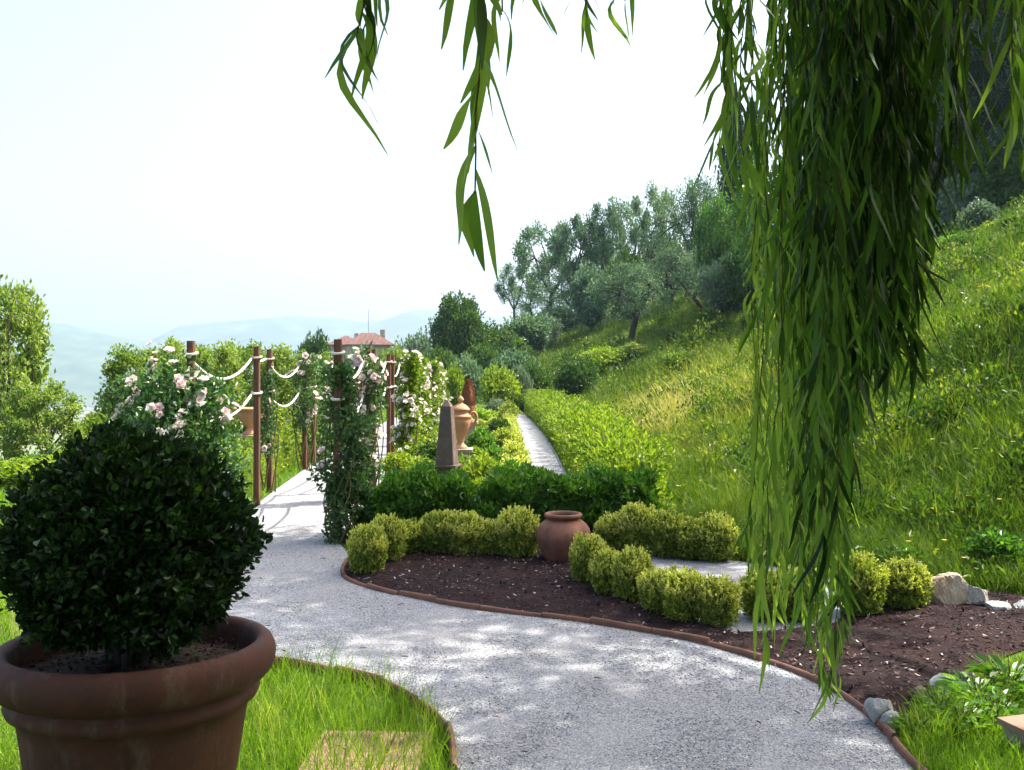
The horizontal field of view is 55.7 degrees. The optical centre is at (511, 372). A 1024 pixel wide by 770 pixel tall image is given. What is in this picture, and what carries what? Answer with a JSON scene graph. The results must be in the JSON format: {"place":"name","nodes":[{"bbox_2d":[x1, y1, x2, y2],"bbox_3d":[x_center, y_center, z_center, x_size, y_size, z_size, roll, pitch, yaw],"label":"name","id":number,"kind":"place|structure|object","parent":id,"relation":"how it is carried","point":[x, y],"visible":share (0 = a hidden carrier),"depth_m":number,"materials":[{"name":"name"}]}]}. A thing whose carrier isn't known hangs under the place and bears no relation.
{"place":"outdoors","nodes":[
{"label":"outdoors","id":0,"kind":"place"},
{"bbox_2d":[0,322,252,406],"bbox_3d":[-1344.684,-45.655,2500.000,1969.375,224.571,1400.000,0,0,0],"label":"mountains","id":1,"kind":"structure","parent":0,"point":[78,359],"depth_m":2167.64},
{"bbox_2d":[148,309,516,365],"bbox_3d":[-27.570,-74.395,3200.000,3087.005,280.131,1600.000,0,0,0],"label":"mountains","id":2,"kind":"structure","parent":0,"point":[293,331],"depth_m":2904.18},
{"bbox_2d":[0,0,808,340],"label":"sky","id":3,"kind":"structure","parent":0,"point":[166,165],"materials":[{"name":"white"}]},
{"bbox_2d":[0,246,1023,769],"bbox_3d":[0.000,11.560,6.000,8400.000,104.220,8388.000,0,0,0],"label":"ground","id":4,"kind":"structure","parent":0,"point":[344,546],"depth_m":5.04,"materials":[{"name":"green plant"}]},
{"bbox_2d":[0,455,54,488],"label":"bush","id":5,"kind":"object","parent":4,"relation":"on","point":[10,468],"visible":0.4,"depth_m":13.66,"materials":[{"name":"green plant"}]},
{"bbox_2d":[0,274,56,459],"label":"ash tree","id":6,"kind":"object","parent":4,"relation":"on","point":[25,321],"visible":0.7,"depth_m":18.85,"materials":[{"name":"green plant"}]},
{"bbox_2d":[0,378,88,459],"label":"ash tree","id":7,"kind":"object","parent":4,"relation":"on","point":[55,419],"visible":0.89,"depth_m":16.78,"materials":[{"name":"green plant"}]},
{"bbox_2d":[90,342,169,416],"bbox_3d":[-9.062,0.540,23.090,2.192,2.540,1.904,0,0,31],"label":"lime tree","id":8,"kind":"object","parent":4,"relation":"on","point":[124,362],"visible":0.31,"depth_m":22.63,"materials":[{"name":"green plant"}]},
{"bbox_2d":[86,371,173,430],"bbox_3d":[-4.097,0.822,10.596,1.110,1.706,1.142,0,0,0],"label":"climbing rose","id":9,"kind":"object","parent":4,"relation":"on","point":[128,380],"visible":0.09,"depth_m":10.37,"materials":[{"name":"green plant"}]},
{"bbox_2d":[0,615,275,769],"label":"terracotta pot","id":10,"kind":"object","parent":4,"relation":"on","point":[62,709],"visible":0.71,"depth_m":2.99,"materials":[{"name":"ceramic"}]},
{"bbox_2d":[0,414,273,671],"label":"clipped bush","id":11,"kind":"object","parent":10,"relation":"in","point":[148,544],"visible":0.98,"depth_m":3.06,"materials":[{"name":"green plant"}]},
{"bbox_2d":[109,340,252,500],"bbox_3d":[-3.313,0.698,9.838,1.466,2.051,1.503,0,0,0],"label":"climbing rose","id":12,"kind":"object","parent":4,"relation":"on","point":[186,391],"visible":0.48,"depth_m":9.72,"materials":[{"name":"green plant"}]},
{"bbox_2d":[184,340,252,426],"bbox_3d":[-7.336,0.485,23.845,1.806,2.583,2.080,0,0,-5],"label":"lime tree","id":13,"kind":"object","parent":4,"relation":"on","point":[233,366],"visible":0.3,"depth_m":23.81,"materials":[{"name":"green plant"}]},
{"bbox_2d":[212,338,283,429],"bbox_3d":[-7.379,0.401,27.040,2.349,2.761,2.275,0,0,-9],"label":"lime tree","id":14,"kind":"object","parent":4,"relation":"on","point":[245,356],"visible":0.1,"depth_m":26.83,"materials":[{"name":"green plant"}]},
{"bbox_2d":[253,347,259,504],"bbox_3d":[-3.210,0.695,12.200,0.074,2.050,0.074,0,0,0],"label":"pergola post","id":15,"kind":"object","parent":4,"relation":"on","point":[256,428],"visible":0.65,"depth_m":12.16,"materials":[{"name":"brown wood"}]},
{"bbox_2d":[260,366,279,492],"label":"climbing rose","id":16,"kind":"object","parent":4,"relation":"on","point":[265,420],"visible":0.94,"depth_m":13.46,"materials":[{"name":"green plant"}]},
{"bbox_2d":[217,413,346,489],"bbox_3d":[-4.212,1.249,19.298,1.031,0.887,13.471,0,0,-3],"label":"hedge","id":17,"kind":"object","parent":4,"relation":"on","point":[287,454],"visible":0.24,"depth_m":15.93,"materials":[{"name":"green plant"}]},
{"bbox_2d":[244,342,325,410],"bbox_3d":[-5.883,0.483,25.095,2.022,2.587,1.756,0,0,-41],"label":"lime tree","id":18,"kind":"object","parent":4,"relation":"on","point":[280,364],"visible":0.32,"depth_m":24.65,"materials":[{"name":"green plant"}]},
{"bbox_2d":[0,407,570,524],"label":"garden grass","id":19,"kind":"structure","parent":4,"relation":"on","point":[286,475],"depth_m":15.49,"materials":[{"name":"green plant"}]},
{"bbox_2d":[283,351,325,470],"bbox_3d":[-3.571,0.645,16.631,0.764,2.054,0.754,0,0,0],"label":"climbing rose","id":20,"kind":"object","parent":4,"relation":"on","point":[304,359],"visible":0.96,"depth_m":16.51,"materials":[{"name":"green plant"}]},
{"bbox_2d":[307,355,347,462],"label":"climbing rose","id":21,"kind":"object","parent":4,"relation":"on","point":[324,393],"visible":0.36,"depth_m":17.99,"materials":[{"name":"green plant"}]},
{"bbox_2d":[334,339,341,541],"bbox_3d":[-1.712,0.695,9.540,0.074,2.050,0.074,0,0,0],"label":"pergola post","id":22,"kind":"object","parent":4,"relation":"on","point":[337,348],"visible":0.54,"depth_m":9.50,"materials":[{"name":"brown wood"}]},
{"bbox_2d":[306,360,376,542],"bbox_3d":[-1.686,0.746,9.609,0.673,1.854,0.605,0,0,0],"label":"climbing rose","id":23,"kind":"object","parent":4,"relation":"on","point":[354,451],"visible":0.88,"depth_m":9.54,"materials":[{"name":"green plant"}]},
{"bbox_2d":[321,468,363,544],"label":"climbing rose","id":24,"kind":"object","parent":4,"relation":"on","point":[343,516],"visible":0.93,"depth_m":9.44,"materials":[{"name":"green plant"}]},
{"bbox_2d":[271,656,457,769],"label":"brick edging","id":25,"kind":"object","parent":4,"relation":"on","point":[451,744],"visible":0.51,"depth_m":5.02,"materials":[{"name":"brick"}]},
{"bbox_2d":[299,730,430,769],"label":"terracotta slab","id":26,"kind":"structure","parent":4,"relation":"on","point":[385,745],"depth_m":4.17,"materials":[{"name":"tile"}]},
{"bbox_2d":[348,347,388,487],"bbox_3d":[-1.895,0.667,12.622,0.610,2.010,0.593,0,0,0],"label":"climbing rose","id":27,"kind":"object","parent":4,"relation":"on","point":[374,380],"visible":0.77,"depth_m":12.52,"materials":[{"name":"green plant"}]},
{"bbox_2d":[343,310,393,360],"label":"house","id":28,"kind":"structure","parent":4,"relation":"on","point":[380,341],"depth_m":148.12,"materials":[{"name":"tile"}]},
{"bbox_2d":[389,350,424,456],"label":"climbing rose","id":29,"kind":"object","parent":4,"relation":"on","point":[401,437],"visible":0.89,"depth_m":15.55,"materials":[{"name":"green plant"}]},
{"bbox_2d":[434,400,462,474],"bbox_3d":[-0.777,0.998,11.600,0.306,1.345,0.306,0,0,13],"label":"obelisk","id":30,"kind":"object","parent":4,"relation":"on","point":[447,456],"visible":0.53,"depth_m":11.52,"materials":[{"name":"stone"}]},
{"bbox_2d":[425,289,487,360],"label":"round tree","id":31,"kind":"object","parent":4,"relation":"on","point":[457,327],"visible":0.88,"depth_m":61.04,"materials":[{"name":"green plant"}]},
{"bbox_2d":[453,395,477,456],"bbox_3d":[-0.795,1.009,15.000,0.540,1.322,0.403,0,0,0],"label":"terracotta urn","id":32,"kind":"object","parent":4,"relation":"on","point":[462,418],"visible":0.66,"depth_m":14.89,"materials":[{"name":"ceramic"}]},
{"bbox_2d":[449,351,483,402],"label":"bush","id":33,"kind":"object","parent":4,"relation":"on","point":[470,368],"visible":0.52,"depth_m":49.57,"materials":[{"name":"green plant"}]},
{"bbox_2d":[462,449,503,479],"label":"shrub","id":34,"kind":"object","parent":4,"relation":"on","point":[478,467],"visible":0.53,"depth_m":12.90,"materials":[{"name":"green plant"}]},
{"bbox_2d":[477,361,523,404],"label":"bush","id":35,"kind":"object","parent":4,"relation":"on","point":[497,383],"visible":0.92,"depth_m":39.59,"materials":[{"name":"green plant"}]},
{"bbox_2d":[474,327,537,359],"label":"bush","id":36,"kind":"object","parent":4,"relation":"on","point":[500,340],"visible":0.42,"depth_m":61.36,"materials":[{"name":"green plant"}]},
{"bbox_2d":[350,459,662,535],"bbox_3d":[-0.070,1.304,10.051,3.288,0.818,1.434,0,0,0],"label":"hedge","id":37,"kind":"object","parent":4,"relation":"on","point":[592,493],"visible":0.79,"depth_m":9.69,"materials":[{"name":"green plant"}]},
{"bbox_2d":[480,346,543,379],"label":"bush","id":38,"kind":"object","parent":4,"relation":"on","point":[513,360],"visible":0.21,"depth_m":47.45,"materials":[{"name":"green plant"}]},
{"bbox_2d":[493,261,537,320],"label":"olive tree","id":39,"kind":"object","parent":4,"relation":"on","point":[511,288],"visible":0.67,"depth_m":95.57,"materials":[{"name":"green plant"}]},
{"bbox_2d":[498,310,557,354],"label":"bush","id":40,"kind":"object","parent":4,"relation":"on","point":[536,331],"visible":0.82,"depth_m":64.98,"materials":[{"name":"green plant"}]},
{"bbox_2d":[504,280,572,317],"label":"olive tree","id":41,"kind":"object","parent":4,"relation":"on","point":[525,307],"visible":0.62,"depth_m":84.29,"materials":[{"name":"green plant"}]},
{"bbox_2d":[511,217,572,308],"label":"olive tree","id":42,"kind":"object","parent":4,"relation":"on","point":[520,249],"visible":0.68,"depth_m":83.32,"materials":[{"name":"green plant"}]},
{"bbox_2d":[535,304,584,334],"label":"bush","id":43,"kind":"object","parent":4,"relation":"on","point":[565,314],"visible":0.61,"depth_m":75.11,"materials":[{"name":"green plant"}]},
{"bbox_2d":[538,257,599,325],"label":"olive tree","id":44,"kind":"object","parent":4,"relation":"on","point":[560,277],"visible":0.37,"depth_m":77.94,"materials":[{"name":"green plant"}]},
{"bbox_2d":[548,353,600,397],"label":"bush","id":45,"kind":"object","parent":4,"relation":"on","point":[578,375],"visible":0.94,"depth_m":39.52,"materials":[{"name":"green plant"}]},
{"bbox_2d":[546,211,615,320],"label":"olive tree","id":46,"kind":"object","parent":4,"relation":"on","point":[569,240],"visible":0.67,"depth_m":79.22,"materials":[{"name":"green plant"}]},
{"bbox_2d":[565,260,611,331],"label":"bush","id":47,"kind":"object","parent":4,"relation":"on","point":[587,315],"visible":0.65,"depth_m":67.44,"materials":[{"name":"green plant"}]},
{"bbox_2d":[522,386,677,508],"bbox_3d":[1.335,1.117,25.444,1.528,1.187,29.231,0,0,-1],"label":"hedge","id":48,"kind":"object","parent":4,"relation":"on","point":[579,432],"visible":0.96,"depth_m":14.57,"materials":[{"name":"green plant"}]},
{"bbox_2d":[578,196,632,275],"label":"olive tree","id":49,"kind":"object","parent":4,"relation":"on","point":[595,215],"visible":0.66,"depth_m":77.44,"materials":[{"name":"green plant"}]},
{"bbox_2d":[579,343,631,373],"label":"shrub","id":50,"kind":"object","parent":4,"relation":"on","point":[605,358],"visible":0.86,"depth_m":45.58,"materials":[{"name":"green plant"}]},
{"bbox_2d":[592,511,625,551],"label":"box shrub","id":51,"kind":"object","parent":4,"relation":"on","point":[605,526],"visible":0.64,"depth_m":8.98,"materials":[{"name":"green plant"}]},
{"bbox_2d":[595,190,659,269],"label":"olive tree","id":52,"kind":"object","parent":4,"relation":"on","point":[618,238],"visible":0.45,"depth_m":75.53,"materials":[{"name":"green plant"}]},
{"bbox_2d":[603,245,654,321],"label":"bush","id":53,"kind":"object","parent":4,"relation":"on","point":[628,256],"visible":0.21,"depth_m":65.44,"materials":[{"name":"green plant"}]},
{"bbox_2d":[583,254,677,341],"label":"olive tree","id":54,"kind":"object","parent":4,"relation":"on","point":[639,306],"visible":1,"depth_m":54.24,"materials":[{"name":"green plant"}]},
{"bbox_2d":[340,556,927,769],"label":"brick edging","id":55,"kind":"object","parent":4,"relation":"on","point":[889,733],"visible":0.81,"depth_m":6.13,"materials":[{"name":"brick"}]},
{"bbox_2d":[615,500,657,553],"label":"box shrub","id":56,"kind":"object","parent":4,"relation":"on","point":[632,518],"visible":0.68,"depth_m":8.85,"materials":[{"name":"green plant"}]},
{"bbox_2d":[628,178,679,301],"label":"olive tree","id":57,"kind":"object","parent":4,"relation":"on","point":[633,239],"visible":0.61,"depth_m":71.49,"materials":[{"name":"green plant"}]},
{"bbox_2d":[643,506,687,559],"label":"box shrub","id":58,"kind":"object","parent":4,"relation":"on","point":[662,535],"visible":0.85,"depth_m":8.68,"materials":[{"name":"green plant"}]},
{"bbox_2d":[639,244,695,308],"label":"olive tree","id":59,"kind":"object","parent":4,"relation":"on","point":[661,258],"visible":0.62,"depth_m":62.82,"materials":[{"name":"green plant"}]},
{"bbox_2d":[325,0,1023,722],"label":"willow tree","id":60,"kind":"object","parent":4,"relation":"on","point":[853,82],"visible":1,"depth_m":1.98,"materials":[{"name":"green plant"}]},
{"bbox_2d":[642,173,713,297],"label":"olive tree","id":61,"kind":"object","parent":4,"relation":"on","point":[678,229],"visible":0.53,"depth_m":67.53,"materials":[{"name":"green plant"}]},
{"bbox_2d":[344,546,1023,715],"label":"mulch bed","id":62,"kind":"object","parent":4,"relation":"on","point":[870,680],"visible":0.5,"depth_m":6.37,"materials":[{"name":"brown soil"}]},
{"bbox_2d":[346,521,388,573],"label":"box shrub","id":63,"kind":"object","parent":62,"relation":"on","point":[367,551],"visible":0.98,"depth_m":7.92,"materials":[{"name":"green plant"}]},
{"bbox_2d":[367,512,407,560],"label":"box shrub","id":64,"kind":"object","parent":62,"relation":"on","point":[395,531],"visible":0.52,"depth_m":8.38,"materials":[{"name":"green plant"}]},
{"bbox_2d":[419,508,456,553],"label":"box shrub","id":65,"kind":"object","parent":62,"relation":"on","point":[435,523],"visible":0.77,"depth_m":8.70,"materials":[{"name":"green plant"}]},
{"bbox_2d":[445,509,485,555],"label":"box shrub","id":66,"kind":"object","parent":62,"relation":"on","point":[462,534],"visible":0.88,"depth_m":8.65,"materials":[{"name":"green plant"}]},
{"bbox_2d":[469,517,501,554],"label":"box shrub","id":67,"kind":"object","parent":62,"relation":"on","point":[486,534],"visible":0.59,"depth_m":8.63,"materials":[{"name":"green plant"}]},
{"bbox_2d":[493,502,540,557],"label":"box shrub","id":68,"kind":"object","parent":62,"relation":"on","point":[516,527],"visible":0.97,"depth_m":8.53,"materials":[{"name":"green plant"}]},
{"bbox_2d":[536,511,590,562],"bbox_3d":[0.449,1.447,8.467,0.481,0.447,0.475,0,0,0],"label":"terracotta jar","id":69,"kind":"object","parent":62,"relation":"on","point":[556,531],"visible":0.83,"depth_m":8.31,"materials":[{"name":"brown ceramic"}]},
{"bbox_2d":[568,531,609,581],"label":"box shrub","id":70,"kind":"object","parent":62,"relation":"on","point":[583,550],"visible":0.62,"depth_m":7.51,"materials":[{"name":"green plant"}]},
{"bbox_2d":[588,547,621,595],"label":"box shrub","id":71,"kind":"object","parent":62,"relation":"on","point":[599,569],"visible":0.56,"depth_m":7.16,"materials":[{"name":"green plant"}]},
{"bbox_2d":[609,544,655,601],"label":"box shrub","id":72,"kind":"object","parent":62,"relation":"on","point":[628,566],"visible":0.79,"depth_m":6.93,"materials":[{"name":"green plant"}]},
{"bbox_2d":[635,565,677,612],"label":"box shrub","id":73,"kind":"object","parent":62,"relation":"on","point":[649,593],"visible":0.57,"depth_m":6.61,"materials":[{"name":"green plant"}]},
{"bbox_2d":[657,563,704,623],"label":"box shrub","id":74,"kind":"object","parent":62,"relation":"on","point":[680,587],"visible":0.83,"depth_m":6.40,"materials":[{"name":"green plant"}]},
{"bbox_2d":[692,573,742,628],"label":"box shrub","id":75,"kind":"object","parent":62,"relation":"on","point":[721,598],"visible":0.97,"depth_m":6.30,"materials":[{"name":"green plant"}]},
{"bbox_2d":[833,549,890,616],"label":"box shrub","id":76,"kind":"object","parent":62,"relation":"on","point":[870,576],"visible":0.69,"depth_m":6.57,"materials":[{"name":"green plant"}]},
{"bbox_2d":[882,554,934,608],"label":"box shrub","id":77,"kind":"object","parent":62,"relation":"on","point":[910,585],"visible":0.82,"depth_m":6.70,"materials":[{"name":"green plant"}]},
{"bbox_2d":[928,572,967,604],"bbox_3d":[3.058,1.576,6.885,0.337,0.343,0.187,0,0,-11],"label":"rock","id":78,"kind":"object","parent":62,"relation":"on","point":[949,588],"visible":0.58,"depth_m":6.81,"materials":[{"name":"beige stone"}]},
{"bbox_2d":[668,249,707,312],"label":"olive tree","id":79,"kind":"object","parent":4,"relation":"on","point":[683,284],"visible":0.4,"depth_m":53.99,"materials":[{"name":"green plant"}]},
{"bbox_2d":[670,515,706,560],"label":"box shrub","id":80,"kind":"object","parent":4,"relation":"on","point":[688,538],"visible":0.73,"depth_m":8.56,"materials":[{"name":"green plant"}]},
{"bbox_2d":[680,168,725,263],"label":"olive tree","id":81,"kind":"object","parent":4,"relation":"on","point":[705,196],"visible":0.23,"depth_m":65.72,"materials":[{"name":"green plant"}]},
{"bbox_2d":[692,185,739,299],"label":"broadleaf tree","id":82,"kind":"object","parent":4,"relation":"on","point":[710,226],"visible":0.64,"depth_m":51.54,"materials":[{"name":"green plant"}]},
{"bbox_2d":[689,250,746,315],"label":"bush","id":83,"kind":"object","parent":4,"relation":"on","point":[713,292],"visible":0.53,"depth_m":47.46,"materials":[{"name":"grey plant"}]},
{"bbox_2d":[696,509,740,562],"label":"box shrub","id":84,"kind":"object","parent":4,"relation":"on","point":[722,532],"visible":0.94,"depth_m":8.49,"materials":[{"name":"green plant"}]},
{"bbox_2d":[714,83,751,233],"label":"cypress tree","id":85,"kind":"object","parent":4,"relation":"on","point":[719,183],"visible":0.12,"depth_m":61.66,"materials":[{"name":"green plant"}]},
{"bbox_2d":[714,236,762,312],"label":"bush","id":86,"kind":"object","parent":4,"relation":"on","point":[734,273],"visible":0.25,"depth_m":45.80,"materials":[{"name":"green plant"}]},
{"bbox_2d":[476,190,1023,594],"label":"meadow grass","id":87,"kind":"structure","parent":4,"relation":"on","point":[708,493],"depth_m":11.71,"materials":[{"name":"green plant"}]},
{"bbox_2d":[721,146,806,288],"bbox_3d":[10.942,-5.725,40.098,4.599,7.653,3.930,0,0,-23],"label":"broadleaf tree","id":88,"kind":"object","parent":4,"relation":"on","point":[743,238],"visible":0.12,"depth_m":39.55,"materials":[{"name":"green plant"}]},
{"bbox_2d":[738,565,790,621],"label":"box shrub","id":89,"kind":"object","parent":4,"relation":"on","point":[748,594],"visible":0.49,"depth_m":6.48,"materials":[{"name":"green plant"}]},
{"bbox_2d":[888,650,1023,769],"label":"corner grass","id":90,"kind":"structure","parent":4,"relation":"on","point":[951,742],"depth_m":4.31,"materials":[{"name":"green plant"}]},
{"bbox_2d":[934,171,989,234],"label":"bush","id":91,"kind":"object","parent":4,"relation":"on","point":[969,195],"visible":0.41,"depth_m":35.65,"materials":[{"name":"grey plant"}]},
{"bbox_2d":[931,697,998,735],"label":"weed","id":92,"kind":"object","parent":4,"relation":"on","point":[965,723],"visible":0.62,"depth_m":4.52,"materials":[{"name":"green plant"}]},
{"bbox_2d":[927,0,1008,182],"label":"pine tree","id":93,"kind":"object","parent":4,"relation":"on","point":[954,131],"visible":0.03,"depth_m":38.70,"materials":[{"name":"green plant"}]},
{"bbox_2d":[927,0,1023,194],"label":"pine tree","id":94,"kind":"object","parent":4,"relation":"on","point":[994,141],"visible":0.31,"depth_m":35.05,"materials":[{"name":"green plant"}]},
{"bbox_2d":[933,669,1021,710],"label":"weed","id":95,"kind":"object","parent":4,"relation":"on","point":[977,680],"visible":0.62,"depth_m":4.90,"materials":[{"name":"green plant"}]},
{"bbox_2d":[955,197,1001,232],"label":"bush","id":96,"kind":"object","parent":4,"relation":"on","point":[976,213],"visible":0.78,"depth_m":29.69,"materials":[{"name":"green plant"}]},
{"bbox_2d":[958,685,1023,718],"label":"weed","id":97,"kind":"object","parent":4,"relation":"on","point":[1001,704],"visible":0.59,"depth_m":4.63,"materials":[{"name":"green plant"}]},
{"bbox_2d":[961,527,1023,572],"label":"shrub","id":98,"kind":"object","parent":4,"relation":"on","point":[994,541],"visible":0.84,"depth_m":7.71,"materials":[{"name":"green plant"}]},
{"bbox_2d":[961,653,1023,697],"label":"weed","id":99,"kind":"object","parent":4,"relation":"on","point":[993,670],"visible":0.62,"depth_m":5.10,"materials":[{"name":"green plant"}]},
{"bbox_2d":[971,152,1023,212],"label":"bush","id":100,"kind":"object","parent":4,"relation":"on","point":[1003,186],"visible":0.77,"depth_m":33.59,"materials":[{"name":"green plant"}]},
{"bbox_2d":[997,714,1023,753],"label":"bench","id":101,"kind":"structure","parent":4,"relation":"on","point":[1014,724],"depth_m":4.30,"materials":[{"name":"stone"}]},
{"bbox_2d":[515,412,565,474],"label":"side path","id":102,"kind":"structure","parent":0,"point":[539,447],"depth_m":21.57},
{"bbox_2d":[227,418,914,769],"bbox_3d":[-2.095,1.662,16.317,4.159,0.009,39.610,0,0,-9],"label":"gravel path","id":103,"kind":"structure","parent":0,"point":[298,483],"depth_m":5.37,"materials":[{"name":"grey gravel"}]},
{"bbox_2d":[644,554,845,631],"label":"path","id":104,"kind":"structure","parent":0,"point":[734,569],"depth_m":8.16,"materials":[{"name":"grey gravel"}]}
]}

